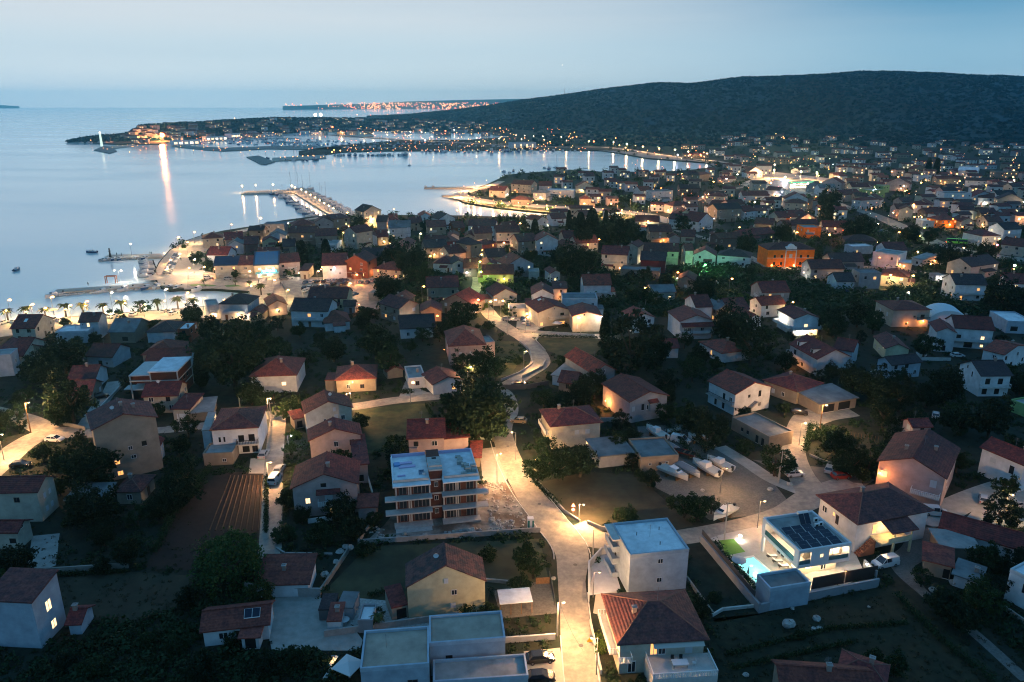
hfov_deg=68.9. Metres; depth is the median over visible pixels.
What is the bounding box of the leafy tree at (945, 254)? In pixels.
[934,239,967,267]
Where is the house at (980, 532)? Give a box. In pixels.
[938,510,1023,563]
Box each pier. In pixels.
[55,282,159,292]
[105,254,162,260]
[111,144,135,148]
[241,189,314,194]
[272,155,325,161]
[294,193,335,213]
[424,187,477,188]
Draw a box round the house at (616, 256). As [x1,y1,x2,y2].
[601,245,630,270]
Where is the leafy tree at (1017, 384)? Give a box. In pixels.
[1009,369,1023,395]
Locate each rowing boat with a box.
[665,427,680,433]
[674,448,696,459]
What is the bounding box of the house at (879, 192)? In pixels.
[859,188,884,197]
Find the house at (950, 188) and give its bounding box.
[935,186,957,194]
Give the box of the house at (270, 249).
[257,247,282,252]
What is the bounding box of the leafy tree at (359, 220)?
[353,212,368,224]
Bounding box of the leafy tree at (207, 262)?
[199,257,213,269]
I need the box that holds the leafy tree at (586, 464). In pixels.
[563,444,599,476]
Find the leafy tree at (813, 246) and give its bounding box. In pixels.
[810,245,820,254]
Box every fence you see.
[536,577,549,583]
[549,571,554,604]
[702,530,755,596]
[811,572,844,588]
[844,565,877,582]
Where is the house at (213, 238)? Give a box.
[201,231,223,247]
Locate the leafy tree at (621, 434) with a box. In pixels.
[605,430,627,444]
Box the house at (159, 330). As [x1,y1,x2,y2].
[145,320,185,342]
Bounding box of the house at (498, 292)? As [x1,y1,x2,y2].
[481,282,516,305]
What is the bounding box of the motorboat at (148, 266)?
[139,265,155,268]
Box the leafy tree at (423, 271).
[405,260,432,281]
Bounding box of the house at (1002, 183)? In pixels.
[993,182,1008,189]
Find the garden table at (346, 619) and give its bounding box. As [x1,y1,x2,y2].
[343,616,349,623]
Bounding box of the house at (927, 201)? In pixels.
[919,198,933,206]
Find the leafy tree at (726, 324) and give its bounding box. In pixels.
[710,297,765,342]
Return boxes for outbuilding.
[254,553,317,596]
[557,369,581,391]
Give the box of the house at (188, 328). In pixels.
[177,320,197,341]
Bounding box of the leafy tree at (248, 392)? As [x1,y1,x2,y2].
[233,376,264,405]
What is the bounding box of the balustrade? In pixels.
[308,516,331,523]
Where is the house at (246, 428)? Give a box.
[209,405,267,453]
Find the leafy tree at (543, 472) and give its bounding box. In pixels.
[522,457,551,480]
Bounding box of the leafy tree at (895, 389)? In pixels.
[875,373,919,411]
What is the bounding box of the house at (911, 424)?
[901,412,933,431]
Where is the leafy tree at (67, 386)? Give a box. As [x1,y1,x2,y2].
[41,368,99,423]
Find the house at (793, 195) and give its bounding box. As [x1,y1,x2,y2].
[781,191,807,206]
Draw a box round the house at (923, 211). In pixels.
[917,206,947,217]
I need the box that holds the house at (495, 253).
[481,247,505,259]
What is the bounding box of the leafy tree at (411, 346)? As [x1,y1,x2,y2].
[402,339,416,352]
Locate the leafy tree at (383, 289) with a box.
[372,271,402,299]
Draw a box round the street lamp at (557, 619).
[556,601,564,635]
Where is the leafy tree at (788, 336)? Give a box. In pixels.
[783,331,796,341]
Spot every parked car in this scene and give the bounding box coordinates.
[0,320,8,324]
[9,459,31,468]
[44,434,64,442]
[55,317,65,321]
[95,392,109,399]
[106,314,117,318]
[128,312,137,315]
[168,310,178,314]
[223,276,232,279]
[257,450,269,458]
[272,464,285,472]
[279,276,288,279]
[509,316,519,320]
[510,416,526,423]
[511,380,524,383]
[525,649,555,665]
[528,668,555,681]
[784,469,804,477]
[791,408,808,415]
[824,464,833,473]
[830,471,851,479]
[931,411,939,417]
[950,352,964,357]
[978,493,988,503]
[1006,499,1023,508]
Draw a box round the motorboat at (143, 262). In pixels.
[138,261,154,263]
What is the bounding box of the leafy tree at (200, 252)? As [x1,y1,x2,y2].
[195,251,206,259]
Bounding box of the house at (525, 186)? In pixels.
[511,179,537,193]
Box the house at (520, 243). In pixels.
[509,232,535,254]
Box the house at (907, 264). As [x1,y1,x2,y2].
[897,259,911,269]
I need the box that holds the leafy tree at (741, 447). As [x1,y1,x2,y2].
[735,438,756,452]
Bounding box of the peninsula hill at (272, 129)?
[120,118,496,140]
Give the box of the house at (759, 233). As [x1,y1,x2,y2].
[733,226,774,241]
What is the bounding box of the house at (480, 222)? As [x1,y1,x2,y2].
[467,218,497,235]
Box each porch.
[237,626,263,649]
[287,408,304,428]
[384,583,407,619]
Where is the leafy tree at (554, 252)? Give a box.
[545,244,567,263]
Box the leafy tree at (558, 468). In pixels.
[539,442,578,480]
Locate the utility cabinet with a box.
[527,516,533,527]
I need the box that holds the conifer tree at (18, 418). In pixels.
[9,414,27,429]
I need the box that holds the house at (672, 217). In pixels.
[669,212,687,228]
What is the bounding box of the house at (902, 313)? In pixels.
[874,297,931,326]
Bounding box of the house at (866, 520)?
[816,481,933,556]
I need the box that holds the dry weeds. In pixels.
[0,436,1023,681]
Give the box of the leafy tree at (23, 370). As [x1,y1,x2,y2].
[15,354,34,379]
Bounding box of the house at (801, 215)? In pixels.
[795,211,816,218]
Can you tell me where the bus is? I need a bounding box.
[946,238,967,243]
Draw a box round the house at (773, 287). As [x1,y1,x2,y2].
[750,279,790,304]
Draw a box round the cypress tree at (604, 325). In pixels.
[599,311,610,338]
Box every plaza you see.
[156,236,201,287]
[184,270,379,313]
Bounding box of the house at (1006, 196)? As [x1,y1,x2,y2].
[994,192,1023,208]
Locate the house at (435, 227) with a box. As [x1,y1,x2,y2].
[425,218,446,234]
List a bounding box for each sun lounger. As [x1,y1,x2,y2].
[766,553,777,557]
[772,557,782,561]
[777,562,788,567]
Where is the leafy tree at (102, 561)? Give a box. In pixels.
[90,555,111,573]
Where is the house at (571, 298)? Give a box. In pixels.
[561,292,603,314]
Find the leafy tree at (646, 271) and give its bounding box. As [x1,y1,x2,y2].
[637,266,652,277]
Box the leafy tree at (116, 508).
[84,495,127,529]
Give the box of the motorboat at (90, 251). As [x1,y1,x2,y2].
[86,249,97,252]
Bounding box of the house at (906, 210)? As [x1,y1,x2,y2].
[896,204,913,221]
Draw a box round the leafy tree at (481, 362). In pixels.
[464,344,497,377]
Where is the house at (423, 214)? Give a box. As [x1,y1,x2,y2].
[418,210,430,222]
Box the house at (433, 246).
[421,239,446,258]
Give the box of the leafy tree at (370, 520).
[364,511,383,526]
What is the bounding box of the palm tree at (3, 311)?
[0,308,12,319]
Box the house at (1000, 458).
[978,436,1023,491]
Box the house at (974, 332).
[945,313,995,348]
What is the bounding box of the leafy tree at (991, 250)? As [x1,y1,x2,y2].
[976,238,1001,256]
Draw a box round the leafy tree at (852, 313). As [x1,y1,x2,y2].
[843,300,875,327]
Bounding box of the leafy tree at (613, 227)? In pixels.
[601,208,640,245]
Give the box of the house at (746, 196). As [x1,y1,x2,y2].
[738,190,768,202]
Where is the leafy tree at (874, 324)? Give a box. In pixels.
[858,310,885,333]
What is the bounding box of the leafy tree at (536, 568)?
[518,553,545,578]
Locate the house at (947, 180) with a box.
[932,176,960,184]
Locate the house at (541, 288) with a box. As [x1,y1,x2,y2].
[525,281,553,301]
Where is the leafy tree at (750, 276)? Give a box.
[740,273,757,284]
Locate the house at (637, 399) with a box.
[601,373,669,422]
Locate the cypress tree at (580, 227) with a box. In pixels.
[573,212,585,240]
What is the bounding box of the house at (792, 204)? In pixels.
[783,198,808,210]
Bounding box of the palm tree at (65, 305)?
[56,303,71,316]
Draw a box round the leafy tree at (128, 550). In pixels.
[105,535,139,565]
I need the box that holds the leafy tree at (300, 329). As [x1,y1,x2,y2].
[289,321,305,337]
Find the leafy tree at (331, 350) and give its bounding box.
[317,334,346,361]
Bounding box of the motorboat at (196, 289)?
[191,285,205,292]
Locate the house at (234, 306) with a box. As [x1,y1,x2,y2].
[219,293,259,319]
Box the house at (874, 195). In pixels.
[867,193,883,207]
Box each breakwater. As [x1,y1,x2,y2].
[94,146,116,153]
[172,145,340,151]
[246,155,274,164]
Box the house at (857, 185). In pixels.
[846,182,869,190]
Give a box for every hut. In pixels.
[64,602,95,634]
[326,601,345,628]
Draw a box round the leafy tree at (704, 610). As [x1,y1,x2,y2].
[692,597,712,619]
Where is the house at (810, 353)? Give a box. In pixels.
[786,334,851,375]
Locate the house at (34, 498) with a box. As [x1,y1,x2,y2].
[0,470,58,521]
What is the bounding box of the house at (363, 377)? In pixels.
[334,360,377,392]
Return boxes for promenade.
[0,307,207,336]
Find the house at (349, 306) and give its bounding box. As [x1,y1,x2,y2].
[343,299,359,312]
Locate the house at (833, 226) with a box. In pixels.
[819,219,845,233]
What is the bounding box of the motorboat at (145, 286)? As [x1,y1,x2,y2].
[140,283,154,290]
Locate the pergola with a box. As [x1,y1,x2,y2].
[497,587,532,614]
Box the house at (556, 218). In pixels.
[546,211,565,225]
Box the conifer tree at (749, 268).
[744,263,754,274]
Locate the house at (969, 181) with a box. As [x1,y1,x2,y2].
[964,177,987,186]
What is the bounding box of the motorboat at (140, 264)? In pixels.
[139,263,155,265]
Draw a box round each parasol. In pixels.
[331,654,360,677]
[731,555,746,570]
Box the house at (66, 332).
[55,324,93,343]
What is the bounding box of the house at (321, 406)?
[301,389,352,431]
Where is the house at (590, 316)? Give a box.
[567,302,601,331]
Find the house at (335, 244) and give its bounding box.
[328,240,341,251]
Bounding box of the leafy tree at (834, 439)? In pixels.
[819,425,860,457]
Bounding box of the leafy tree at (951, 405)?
[941,401,963,415]
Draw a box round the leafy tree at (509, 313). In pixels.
[503,306,516,316]
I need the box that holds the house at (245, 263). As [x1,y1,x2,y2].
[238,255,254,277]
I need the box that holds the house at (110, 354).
[85,342,130,366]
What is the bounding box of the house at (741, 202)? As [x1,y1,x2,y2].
[721,199,744,205]
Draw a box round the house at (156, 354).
[144,347,193,365]
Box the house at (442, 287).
[426,275,458,300]
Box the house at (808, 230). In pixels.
[796,224,821,238]
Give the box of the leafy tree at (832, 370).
[822,360,843,378]
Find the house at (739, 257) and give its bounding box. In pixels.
[717,247,752,267]
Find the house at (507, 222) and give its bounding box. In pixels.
[499,220,515,224]
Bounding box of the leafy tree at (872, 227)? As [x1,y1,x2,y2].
[857,213,880,234]
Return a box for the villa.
[760,510,851,572]
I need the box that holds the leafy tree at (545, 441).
[533,435,560,464]
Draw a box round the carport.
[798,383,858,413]
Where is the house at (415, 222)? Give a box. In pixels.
[407,216,422,230]
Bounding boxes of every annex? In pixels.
[201,411,215,448]
[350,433,369,482]
[404,365,425,388]
[444,422,469,449]
[483,334,494,355]
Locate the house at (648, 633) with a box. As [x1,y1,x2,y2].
[598,587,717,681]
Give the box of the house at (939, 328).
[928,318,957,351]
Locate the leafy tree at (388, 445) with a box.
[381,434,408,454]
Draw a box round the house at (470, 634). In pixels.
[429,610,505,675]
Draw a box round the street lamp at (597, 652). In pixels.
[590,636,597,674]
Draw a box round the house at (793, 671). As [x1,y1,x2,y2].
[771,657,875,681]
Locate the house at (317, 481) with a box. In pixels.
[290,451,359,515]
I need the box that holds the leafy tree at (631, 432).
[624,426,643,442]
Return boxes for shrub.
[60,516,69,527]
[197,550,211,568]
[221,630,241,650]
[270,520,297,543]
[283,428,302,438]
[302,517,336,546]
[353,539,377,558]
[392,385,400,392]
[400,388,407,393]
[477,600,498,611]
[478,543,497,562]
[482,301,489,309]
[482,319,494,329]
[506,571,533,588]
[512,355,522,364]
[546,372,551,380]
[594,630,602,638]
[595,636,606,654]
[610,503,639,521]
[633,468,644,476]
[707,590,722,603]
[737,292,751,300]
[761,271,774,280]
[763,352,773,360]
[775,271,788,278]
[793,628,807,639]
[810,424,828,440]
[862,646,883,661]
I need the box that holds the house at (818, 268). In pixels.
[801,258,844,279]
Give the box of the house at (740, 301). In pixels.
[719,297,749,310]
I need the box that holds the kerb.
[490,441,599,681]
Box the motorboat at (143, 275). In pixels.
[137,272,153,276]
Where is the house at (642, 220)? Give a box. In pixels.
[635,213,659,230]
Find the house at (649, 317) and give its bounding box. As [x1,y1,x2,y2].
[621,305,655,332]
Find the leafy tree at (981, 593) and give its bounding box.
[960,574,1009,615]
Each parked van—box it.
[267,472,282,484]
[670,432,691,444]
[871,552,899,569]
[924,503,946,515]
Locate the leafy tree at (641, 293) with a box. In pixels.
[629,286,652,303]
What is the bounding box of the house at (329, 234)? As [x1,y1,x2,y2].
[314,227,337,247]
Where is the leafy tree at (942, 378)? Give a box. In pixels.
[920,363,966,402]
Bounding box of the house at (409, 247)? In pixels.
[400,241,410,251]
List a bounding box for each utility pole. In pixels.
[592,529,593,555]
[723,502,731,539]
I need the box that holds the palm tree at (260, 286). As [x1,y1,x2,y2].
[256,284,265,294]
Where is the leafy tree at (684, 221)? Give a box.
[674,211,694,231]
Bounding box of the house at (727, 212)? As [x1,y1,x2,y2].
[707,202,742,221]
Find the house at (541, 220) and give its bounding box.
[525,214,548,229]
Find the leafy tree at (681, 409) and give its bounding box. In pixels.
[672,397,700,426]
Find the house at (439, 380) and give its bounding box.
[421,364,463,394]
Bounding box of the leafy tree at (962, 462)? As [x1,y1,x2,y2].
[954,450,972,472]
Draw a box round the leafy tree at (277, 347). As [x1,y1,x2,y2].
[262,333,304,357]
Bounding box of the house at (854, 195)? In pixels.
[850,192,868,202]
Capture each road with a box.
[0,407,59,431]
[0,427,165,475]
[78,381,119,427]
[144,217,317,279]
[164,306,549,432]
[258,418,285,557]
[327,134,539,146]
[448,195,668,222]
[450,181,504,195]
[471,239,558,292]
[494,389,600,681]
[526,333,610,338]
[573,479,858,548]
[602,147,790,194]
[672,229,765,266]
[698,184,769,200]
[715,446,795,492]
[771,266,986,277]
[782,409,859,491]
[801,188,1023,261]
[855,482,1023,526]
[870,334,927,371]
[891,526,1023,680]
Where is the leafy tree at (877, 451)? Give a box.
[852,439,885,468]
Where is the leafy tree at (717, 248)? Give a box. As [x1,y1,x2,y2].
[714,245,723,253]
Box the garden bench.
[329,655,338,666]
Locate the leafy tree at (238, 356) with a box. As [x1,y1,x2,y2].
[185,314,267,386]
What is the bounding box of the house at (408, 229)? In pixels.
[388,219,410,236]
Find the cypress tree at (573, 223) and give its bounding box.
[571,216,575,229]
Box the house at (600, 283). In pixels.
[579,272,615,297]
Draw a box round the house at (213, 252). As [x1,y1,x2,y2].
[206,246,236,266]
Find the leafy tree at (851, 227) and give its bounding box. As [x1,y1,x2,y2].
[839,214,870,235]
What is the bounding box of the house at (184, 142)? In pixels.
[170,139,199,144]
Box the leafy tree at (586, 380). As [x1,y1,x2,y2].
[577,368,606,398]
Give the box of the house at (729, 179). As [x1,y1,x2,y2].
[717,176,735,182]
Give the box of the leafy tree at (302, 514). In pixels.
[292,505,311,522]
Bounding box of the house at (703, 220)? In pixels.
[687,211,713,231]
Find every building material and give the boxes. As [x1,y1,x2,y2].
[393,462,399,466]
[398,464,415,468]
[400,461,411,464]
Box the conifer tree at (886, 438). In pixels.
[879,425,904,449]
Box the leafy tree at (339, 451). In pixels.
[330,448,355,457]
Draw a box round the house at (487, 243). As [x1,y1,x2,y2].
[479,238,496,249]
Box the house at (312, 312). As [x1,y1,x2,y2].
[289,296,337,326]
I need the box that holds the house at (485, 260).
[478,257,495,272]
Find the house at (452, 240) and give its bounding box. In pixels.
[446,235,457,244]
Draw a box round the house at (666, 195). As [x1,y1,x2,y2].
[646,189,672,201]
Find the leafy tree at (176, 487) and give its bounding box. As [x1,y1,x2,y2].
[155,470,205,508]
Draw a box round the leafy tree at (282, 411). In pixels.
[271,401,289,418]
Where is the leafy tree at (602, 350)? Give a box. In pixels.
[600,335,632,360]
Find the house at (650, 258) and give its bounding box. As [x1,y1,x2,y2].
[640,249,666,272]
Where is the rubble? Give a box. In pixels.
[370,482,525,538]
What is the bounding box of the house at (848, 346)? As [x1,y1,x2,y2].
[834,334,860,365]
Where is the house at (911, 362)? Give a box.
[876,353,922,377]
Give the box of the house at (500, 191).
[488,186,509,197]
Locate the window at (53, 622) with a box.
[50,616,56,629]
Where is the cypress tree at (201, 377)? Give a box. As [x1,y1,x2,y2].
[193,351,208,386]
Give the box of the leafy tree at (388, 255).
[378,241,400,262]
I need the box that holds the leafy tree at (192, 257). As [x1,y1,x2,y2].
[188,251,202,264]
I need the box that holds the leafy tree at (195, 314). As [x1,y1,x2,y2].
[180,299,202,323]
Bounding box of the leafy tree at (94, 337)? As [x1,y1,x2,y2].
[87,331,105,343]
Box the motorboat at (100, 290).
[96,287,110,293]
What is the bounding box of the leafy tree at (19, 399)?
[7,395,26,405]
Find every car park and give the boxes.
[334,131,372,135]
[516,319,544,329]
[741,172,828,197]
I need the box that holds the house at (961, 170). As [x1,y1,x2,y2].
[957,166,979,175]
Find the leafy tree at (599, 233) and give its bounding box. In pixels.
[593,222,606,242]
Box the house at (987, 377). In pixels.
[958,357,1013,395]
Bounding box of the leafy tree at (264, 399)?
[253,391,271,405]
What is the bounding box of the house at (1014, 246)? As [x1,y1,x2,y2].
[999,236,1023,256]
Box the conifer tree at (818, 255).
[814,253,822,258]
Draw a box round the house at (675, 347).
[653,338,679,357]
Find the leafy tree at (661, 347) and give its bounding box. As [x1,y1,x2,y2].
[631,328,672,361]
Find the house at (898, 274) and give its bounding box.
[880,267,914,287]
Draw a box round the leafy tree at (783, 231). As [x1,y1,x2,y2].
[771,220,792,238]
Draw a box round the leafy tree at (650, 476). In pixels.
[638,468,661,487]
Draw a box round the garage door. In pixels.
[177,414,186,421]
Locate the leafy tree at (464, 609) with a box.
[457,603,479,612]
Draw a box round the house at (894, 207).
[889,203,911,218]
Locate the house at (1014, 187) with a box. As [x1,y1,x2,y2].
[1003,183,1023,193]
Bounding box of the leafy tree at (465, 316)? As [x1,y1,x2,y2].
[446,301,480,326]
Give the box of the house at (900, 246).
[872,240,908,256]
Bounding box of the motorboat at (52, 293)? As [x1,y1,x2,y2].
[45,290,64,298]
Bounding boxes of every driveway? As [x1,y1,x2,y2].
[249,458,264,472]
[399,381,430,396]
[481,447,506,482]
[524,648,563,681]
[593,591,616,613]
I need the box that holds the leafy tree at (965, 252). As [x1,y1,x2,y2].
[954,249,976,258]
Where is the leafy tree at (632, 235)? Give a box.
[622,224,650,245]
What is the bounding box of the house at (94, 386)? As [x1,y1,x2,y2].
[69,379,103,403]
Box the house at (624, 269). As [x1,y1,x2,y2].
[620,265,660,278]
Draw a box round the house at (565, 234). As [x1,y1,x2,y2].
[558,229,573,240]
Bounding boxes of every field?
[57,572,194,623]
[146,472,263,569]
[323,539,547,601]
[354,404,433,452]
[472,341,524,378]
[538,338,601,355]
[540,472,692,531]
[689,542,765,622]
[709,589,1005,681]
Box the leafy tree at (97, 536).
[84,520,116,547]
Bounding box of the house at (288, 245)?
[282,237,296,252]
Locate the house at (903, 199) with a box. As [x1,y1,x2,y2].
[893,197,913,203]
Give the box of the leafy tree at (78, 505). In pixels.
[61,478,120,529]
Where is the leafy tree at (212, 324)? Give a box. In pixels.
[195,314,223,337]
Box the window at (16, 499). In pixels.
[13,497,19,502]
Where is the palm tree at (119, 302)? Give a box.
[113,300,126,311]
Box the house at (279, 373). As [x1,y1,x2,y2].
[248,352,305,392]
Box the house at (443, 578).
[405,542,486,617]
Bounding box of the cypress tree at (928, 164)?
[925,157,931,168]
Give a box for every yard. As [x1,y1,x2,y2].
[29,533,59,567]
[269,596,362,650]
[349,598,428,628]
[494,582,556,617]
[590,554,619,594]
[637,425,785,519]
[754,460,873,485]
[967,496,1023,527]
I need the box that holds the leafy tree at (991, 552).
[964,539,1001,567]
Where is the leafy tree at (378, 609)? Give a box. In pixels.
[374,606,385,617]
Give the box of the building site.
[370,481,535,537]
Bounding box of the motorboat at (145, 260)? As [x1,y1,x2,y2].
[138,259,153,261]
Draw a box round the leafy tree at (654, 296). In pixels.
[643,290,665,304]
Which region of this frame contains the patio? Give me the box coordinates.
[711,525,861,601]
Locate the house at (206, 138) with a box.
[202,136,226,140]
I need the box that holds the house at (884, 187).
[873,184,889,192]
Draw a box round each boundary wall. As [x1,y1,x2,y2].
[44,563,128,571]
[63,422,85,429]
[100,385,120,405]
[244,582,320,596]
[276,547,332,554]
[320,547,348,589]
[324,611,458,636]
[357,525,369,543]
[358,527,539,543]
[368,476,372,492]
[485,578,508,583]
[501,341,532,380]
[501,380,548,388]
[505,633,555,642]
[519,330,594,336]
[522,359,545,377]
[535,336,545,351]
[535,479,579,522]
[587,520,606,530]
[588,545,609,600]
[590,620,601,673]
[600,417,621,421]
[686,576,713,614]
[700,534,879,612]
[712,604,753,616]
[809,454,831,463]
[863,559,877,577]
[921,357,950,360]
[994,602,1023,623]
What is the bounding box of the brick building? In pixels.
[124,356,193,399]
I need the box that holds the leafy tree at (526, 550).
[511,536,544,570]
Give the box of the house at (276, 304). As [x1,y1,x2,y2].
[263,293,287,315]
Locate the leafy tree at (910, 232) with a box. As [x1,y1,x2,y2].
[896,222,920,242]
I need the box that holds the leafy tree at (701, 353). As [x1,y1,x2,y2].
[687,344,711,362]
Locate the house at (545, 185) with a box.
[538,181,551,189]
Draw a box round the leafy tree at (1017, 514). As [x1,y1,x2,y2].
[1010,505,1023,517]
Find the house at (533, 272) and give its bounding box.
[528,268,538,280]
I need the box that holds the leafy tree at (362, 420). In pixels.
[352,412,369,427]
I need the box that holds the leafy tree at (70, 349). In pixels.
[37,331,90,374]
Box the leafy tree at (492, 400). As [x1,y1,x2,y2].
[438,367,520,442]
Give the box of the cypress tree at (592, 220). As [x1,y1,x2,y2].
[585,208,598,233]
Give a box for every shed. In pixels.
[63,482,116,500]
[188,396,217,420]
[318,593,338,619]
[339,591,359,619]
[383,361,403,378]
[470,440,482,466]
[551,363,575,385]
[922,540,954,579]
[928,528,979,560]
[951,557,987,588]
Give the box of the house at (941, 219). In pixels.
[926,214,957,227]
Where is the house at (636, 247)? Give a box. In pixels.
[626,239,643,264]
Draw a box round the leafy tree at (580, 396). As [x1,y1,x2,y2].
[565,379,595,405]
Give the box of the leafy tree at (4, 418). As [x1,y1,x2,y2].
[0,409,11,425]
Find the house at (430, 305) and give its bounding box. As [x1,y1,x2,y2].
[420,298,441,320]
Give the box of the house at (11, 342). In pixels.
[0,337,44,356]
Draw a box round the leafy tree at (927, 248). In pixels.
[922,245,933,252]
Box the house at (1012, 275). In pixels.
[999,271,1023,287]
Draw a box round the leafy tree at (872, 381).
[852,363,894,401]
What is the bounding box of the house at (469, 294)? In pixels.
[439,287,486,314]
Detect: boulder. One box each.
[320,571,328,577]
[335,548,343,553]
[345,544,353,550]
[467,527,474,531]
[488,517,494,521]
[782,619,795,628]
[812,615,820,621]
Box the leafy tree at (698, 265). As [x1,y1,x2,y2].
[691,260,706,273]
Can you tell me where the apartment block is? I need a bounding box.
[385,448,488,533]
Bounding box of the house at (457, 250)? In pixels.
[439,244,466,259]
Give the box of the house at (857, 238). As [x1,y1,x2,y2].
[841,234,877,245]
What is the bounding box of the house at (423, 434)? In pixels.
[406,413,445,452]
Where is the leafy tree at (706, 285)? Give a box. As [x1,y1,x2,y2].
[688,273,715,296]
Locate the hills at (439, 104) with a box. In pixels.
[283,99,519,109]
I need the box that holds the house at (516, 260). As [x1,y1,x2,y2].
[496,252,534,277]
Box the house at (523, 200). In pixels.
[511,196,532,204]
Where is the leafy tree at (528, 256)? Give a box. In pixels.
[524,251,534,259]
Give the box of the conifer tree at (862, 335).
[856,330,867,342]
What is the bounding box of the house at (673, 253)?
[667,243,679,264]
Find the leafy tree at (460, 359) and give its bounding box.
[450,347,471,374]
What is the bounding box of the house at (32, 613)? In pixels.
[0,567,65,647]
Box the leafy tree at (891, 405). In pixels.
[869,386,910,430]
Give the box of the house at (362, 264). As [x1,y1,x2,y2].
[345,250,376,279]
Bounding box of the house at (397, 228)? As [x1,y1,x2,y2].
[387,221,407,238]
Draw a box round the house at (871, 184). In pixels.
[867,181,875,187]
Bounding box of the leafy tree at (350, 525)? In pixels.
[337,513,370,540]
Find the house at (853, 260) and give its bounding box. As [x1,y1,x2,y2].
[821,252,864,269]
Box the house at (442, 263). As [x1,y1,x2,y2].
[432,255,450,272]
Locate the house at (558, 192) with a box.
[547,188,574,197]
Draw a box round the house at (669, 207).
[664,201,686,213]
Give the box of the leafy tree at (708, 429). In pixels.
[690,412,728,452]
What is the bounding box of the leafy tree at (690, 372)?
[683,355,707,382]
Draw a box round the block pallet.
[465,466,470,471]
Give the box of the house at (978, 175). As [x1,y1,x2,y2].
[965,173,982,177]
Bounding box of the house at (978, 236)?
[962,228,1000,246]
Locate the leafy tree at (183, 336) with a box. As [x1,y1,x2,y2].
[174,332,190,340]
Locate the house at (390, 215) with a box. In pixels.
[388,213,397,217]
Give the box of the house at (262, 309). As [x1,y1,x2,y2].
[247,303,268,321]
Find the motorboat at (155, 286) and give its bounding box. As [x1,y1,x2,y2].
[152,283,164,289]
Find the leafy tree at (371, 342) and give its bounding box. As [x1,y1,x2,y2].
[354,323,399,356]
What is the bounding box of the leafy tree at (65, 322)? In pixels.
[59,318,71,325]
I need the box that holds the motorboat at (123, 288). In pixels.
[117,285,133,292]
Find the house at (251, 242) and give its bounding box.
[244,235,259,254]
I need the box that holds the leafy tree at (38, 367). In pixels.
[25,344,67,384]
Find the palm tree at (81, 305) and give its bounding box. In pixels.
[74,302,88,311]
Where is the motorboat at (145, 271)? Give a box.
[138,269,154,272]
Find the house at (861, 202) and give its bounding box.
[851,196,879,209]
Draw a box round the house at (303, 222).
[290,219,314,224]
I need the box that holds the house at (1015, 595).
[1004,562,1023,608]
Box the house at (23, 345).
[13,333,45,363]
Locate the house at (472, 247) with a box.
[455,236,482,259]
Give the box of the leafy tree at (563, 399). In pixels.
[542,390,571,408]
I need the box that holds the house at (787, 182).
[771,178,813,188]
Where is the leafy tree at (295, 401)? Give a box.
[287,393,310,410]
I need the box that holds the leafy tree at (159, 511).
[140,491,175,519]
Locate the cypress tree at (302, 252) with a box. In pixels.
[297,240,308,265]
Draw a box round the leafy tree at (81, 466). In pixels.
[55,434,123,489]
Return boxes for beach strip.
[599,150,715,165]
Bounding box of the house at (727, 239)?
[707,231,740,248]
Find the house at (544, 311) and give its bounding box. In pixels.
[525,296,569,326]
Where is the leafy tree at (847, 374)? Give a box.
[838,359,871,387]
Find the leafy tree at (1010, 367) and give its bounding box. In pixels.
[1006,362,1023,379]
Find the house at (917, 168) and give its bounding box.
[908,164,925,172]
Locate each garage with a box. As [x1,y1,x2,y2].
[170,393,204,421]
[203,442,238,465]
[585,436,635,467]
[731,412,792,446]
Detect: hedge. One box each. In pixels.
[57,567,129,575]
[148,462,214,554]
[262,472,270,532]
[367,587,384,596]
[425,402,435,417]
[530,479,561,504]
[539,334,597,337]
[656,408,713,463]
[676,357,704,370]
[713,538,756,589]
[724,618,908,656]
[729,638,855,669]
[801,420,849,451]
[892,590,996,681]
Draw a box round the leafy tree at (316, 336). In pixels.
[313,329,332,346]
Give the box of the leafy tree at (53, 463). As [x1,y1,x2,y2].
[47,445,79,473]
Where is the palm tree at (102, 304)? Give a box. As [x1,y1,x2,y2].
[95,303,107,312]
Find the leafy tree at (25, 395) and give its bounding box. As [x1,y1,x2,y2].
[13,384,36,401]
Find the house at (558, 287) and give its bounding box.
[551,281,567,299]
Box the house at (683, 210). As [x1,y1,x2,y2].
[672,207,689,212]
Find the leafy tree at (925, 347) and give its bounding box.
[911,332,945,356]
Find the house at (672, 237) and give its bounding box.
[666,231,680,243]
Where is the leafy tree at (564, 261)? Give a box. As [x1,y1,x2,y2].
[554,239,596,276]
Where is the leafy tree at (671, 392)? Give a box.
[658,384,675,402]
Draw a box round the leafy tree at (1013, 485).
[989,474,1020,497]
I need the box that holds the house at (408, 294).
[396,289,415,301]
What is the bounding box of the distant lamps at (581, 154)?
[132,129,1018,223]
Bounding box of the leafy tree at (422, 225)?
[419,216,432,231]
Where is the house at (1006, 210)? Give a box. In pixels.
[997,208,1016,211]
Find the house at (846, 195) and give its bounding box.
[834,189,859,201]
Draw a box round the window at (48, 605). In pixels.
[44,597,51,612]
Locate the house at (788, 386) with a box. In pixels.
[762,370,823,403]
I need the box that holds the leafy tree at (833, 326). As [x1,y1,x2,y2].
[818,311,849,337]
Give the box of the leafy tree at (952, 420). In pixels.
[935,404,977,435]
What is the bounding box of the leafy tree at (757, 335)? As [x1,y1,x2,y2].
[733,313,780,364]
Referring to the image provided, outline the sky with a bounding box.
[0,0,1023,107]
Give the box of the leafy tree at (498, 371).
[487,356,508,380]
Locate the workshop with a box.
[628,436,678,470]
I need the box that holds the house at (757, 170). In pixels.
[742,166,762,176]
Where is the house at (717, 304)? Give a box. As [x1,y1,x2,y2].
[710,298,728,320]
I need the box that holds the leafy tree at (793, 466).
[778,454,798,471]
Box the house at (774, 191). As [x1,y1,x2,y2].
[766,186,783,196]

